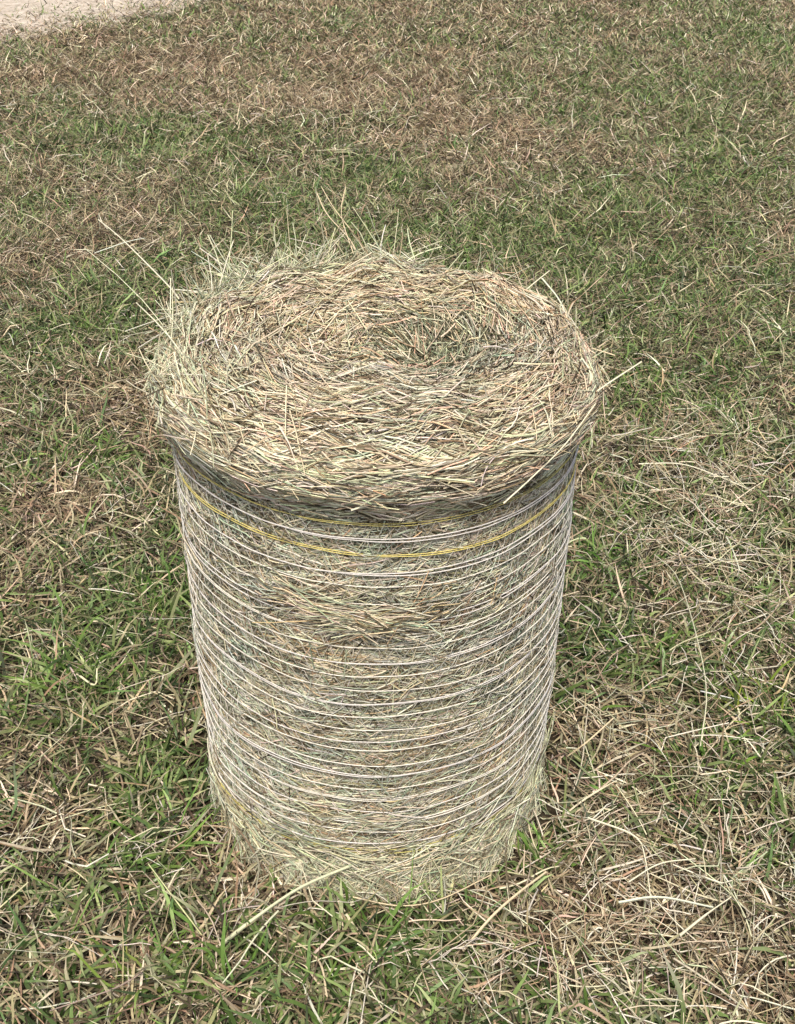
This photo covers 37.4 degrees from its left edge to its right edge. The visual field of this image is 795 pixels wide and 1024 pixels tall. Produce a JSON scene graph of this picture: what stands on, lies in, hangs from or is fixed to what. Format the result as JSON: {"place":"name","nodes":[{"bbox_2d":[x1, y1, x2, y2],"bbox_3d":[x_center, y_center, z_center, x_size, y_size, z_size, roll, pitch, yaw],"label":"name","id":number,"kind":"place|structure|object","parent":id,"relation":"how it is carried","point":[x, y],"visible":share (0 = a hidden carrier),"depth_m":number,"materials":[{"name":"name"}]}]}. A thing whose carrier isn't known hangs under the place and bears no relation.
{"place":"outdoors","nodes":[
{"label":"outdoors","id":0,"kind":"place"},
{"bbox_2d":[0,0,227,43],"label":"path","id":1,"kind":"structure","parent":0,"point":[9,6],"depth_m":7.16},
{"bbox_2d":[0,0,794,1023],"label":"ground","id":2,"kind":"structure","parent":0,"point":[366,914],"depth_m":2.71,"materials":[{"name":"beige plant"}]},
{"bbox_2d":[0,610,142,727],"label":"grass tuft","id":3,"kind":"object","parent":2,"relation":"on","point":[64,667],"visible":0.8,"depth_m":2.19,"materials":[{"name":"plant"}]},
{"bbox_2d":[76,668,97,684],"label":"hay stalk","id":4,"kind":"object","parent":3,"relation":"on","point":[87,681],"visible":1,"depth_m":2.14,"materials":[{"name":"beige plant"}]},
{"bbox_2d":[65,427,153,477],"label":"grass tuft","id":5,"kind":"object","parent":2,"relation":"on","point":[107,453],"visible":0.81,"depth_m":2.86,"materials":[{"name":"plant"}]},
{"bbox_2d":[60,928,218,1023],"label":"grass tuft","id":6,"kind":"object","parent":2,"relation":"on","point":[159,988],"visible":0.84,"depth_m":1.68,"materials":[{"name":"green plant"}]},
{"bbox_2d":[113,548,191,629],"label":"grass tuft","id":7,"kind":"object","parent":2,"relation":"on","point":[159,597],"visible":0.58,"depth_m":2.41,"materials":[{"name":"plant"}]},
{"bbox_2d":[78,758,229,909],"bbox_3d":[-0.370,0.491,1.881,0.207,0.130,0.275,21,39,27],"label":"grass tuft","id":8,"kind":"object","parent":2,"relation":"on","point":[153,855],"visible":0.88,"depth_m":1.88,"materials":[{"name":"plant"}]},
{"bbox_2d":[148,863,202,934],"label":"hay stalk","id":9,"kind":"object","parent":2,"relation":"on","point":[185,913],"visible":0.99,"depth_m":1.74,"materials":[{"name":"beige plant"}]},
{"bbox_2d":[145,884,312,1023],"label":"grass tuft","id":10,"kind":"object","parent":2,"relation":"on","point":[211,946],"visible":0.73,"depth_m":1.71,"materials":[{"name":"green plant"}]},
{"bbox_2d":[277,850,447,1021],"bbox_3d":[-0.037,0.602,1.712,0.230,0.122,0.237,19,38,24],"label":"grass tuft","id":11,"kind":"object","parent":2,"relation":"on","point":[389,920],"visible":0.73,"depth_m":1.75,"materials":[{"name":"green plant"}]},
{"bbox_2d":[85,186,641,908],"bbox_3d":[-0.057,0.024,1.825,0.665,0.947,0.788,-14,37,-20],"label":"hay bale","id":12,"kind":"object","parent":2,"relation":"on","point":[375,460],"visible":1,"depth_m":1.58},
{"bbox_2d":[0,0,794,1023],"bbox_3d":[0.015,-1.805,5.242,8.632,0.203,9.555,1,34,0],"label":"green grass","id":13,"kind":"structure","parent":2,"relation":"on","point":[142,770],"depth_m":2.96,"materials":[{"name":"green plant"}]},
{"bbox_2d":[0,77,794,1023],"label":"loose hay","id":14,"kind":"object","parent":2,"relation":"on","point":[692,835],"visible":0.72,"depth_m":1.90},
{"bbox_2d":[219,864,353,945],"bbox_3d":[-0.162,0.581,1.751,0.228,0.061,0.016,-17,38,-24],"label":"hay stalk","id":15,"kind":"object","parent":14,"relation":"on","point":[253,919],"visible":0.97,"depth_m":1.74,"materials":[{"name":"beige plant"}]},
{"bbox_2d":[276,929,327,996],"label":"hay stalk","id":16,"kind":"object","parent":14,"relation":"on","point":[304,947],"visible":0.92,"depth_m":1.68,"materials":[{"name":"beige plant"}]},
{"bbox_2d":[353,874,490,906],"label":"hay stalk","id":17,"kind":"object","parent":14,"relation":"on","point":[387,904],"visible":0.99,"depth_m":1.76,"materials":[{"name":"beige plant"}]},
{"bbox_2d":[567,718,613,756],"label":"hay stalk","id":18,"kind":"object","parent":14,"relation":"on","point":[587,741],"visible":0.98,"depth_m":2.03,"materials":[{"name":"beige plant"}]},
{"bbox_2d":[587,817,652,909],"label":"hay stalk","id":19,"kind":"object","parent":14,"relation":"on","point":[592,819],"visible":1,"depth_m":1.83,"materials":[{"name":"beige plant"}]},
{"bbox_2d":[628,858,695,882],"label":"hay stalk","id":20,"kind":"object","parent":14,"relation":"on","point":[640,874],"visible":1,"depth_m":1.80,"materials":[{"name":"beige plant"}]},
{"bbox_2d":[618,896,713,907],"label":"hay stalk","id":21,"kind":"object","parent":14,"relation":"on","point":[652,897],"visible":0.99,"depth_m":1.76,"materials":[{"name":"beige plant"}]},
{"bbox_2d":[654,554,706,745],"bbox_3d":[0.552,0.245,2.265,0.036,0.060,0.513,1,34,0],"label":"hay stalk","id":22,"kind":"object","parent":14,"relation":"on","point":[700,655],"visible":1,"depth_m":2.17,"materials":[{"name":"beige plant"}]},
{"bbox_2d":[639,462,751,490],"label":"hay stalk","id":23,"kind":"object","parent":14,"relation":"on","point":[696,468],"visible":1,"depth_m":2.78,"materials":[{"name":"beige plant"}]},
{"bbox_2d":[679,897,731,935],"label":"hay stalk","id":24,"kind":"object","parent":14,"relation":"on","point":[697,921],"visible":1,"depth_m":1.73,"materials":[{"name":"beige plant"}]},
{"bbox_2d":[462,871,546,951],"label":"hay stalk","id":25,"kind":"object","parent":2,"relation":"on","point":[500,908],"visible":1,"depth_m":1.74,"materials":[{"name":"beige plant"}]},
{"bbox_2d":[490,809,617,912],"bbox_3d":[0.228,0.520,1.874,0.259,0.094,0.189,22,40,28],"label":"grass tuft","id":26,"kind":"object","parent":2,"relation":"on","point":[524,839],"visible":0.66,"depth_m":1.88,"materials":[{"name":"plant"}]},
{"bbox_2d":[567,516,656,601],"bbox_3d":[0.448,0.110,2.502,0.231,0.070,0.269,1,34,0],"label":"grass tuft","id":27,"kind":"object","parent":2,"relation":"on","point":[588,551],"visible":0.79,"depth_m":2.52,"materials":[{"name":"plant"}]},
{"bbox_2d":[592,601,725,690],"bbox_3d":[0.497,0.259,2.273,0.275,0.084,0.253,1,34,0],"label":"grass tuft","id":28,"kind":"object","parent":2,"relation":"on","point":[643,650],"visible":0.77,"depth_m":2.29,"materials":[{"name":"plant"}]},
{"bbox_2d":[627,700,757,808],"bbox_3d":[0.513,0.428,2.019,0.238,0.103,0.205,-24,41,-32],"label":"grass tuft","id":29,"kind":"object","parent":2,"relation":"on","point":[702,749],"visible":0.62,"depth_m":2.05,"materials":[{"name":"beige plant"}]},
{"bbox_2d":[712,658,794,745],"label":"grass tuft","id":30,"kind":"object","parent":2,"relation":"on","point":[745,697],"visible":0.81,"depth_m":2.19,"materials":[{"name":"plant"}]}
]}

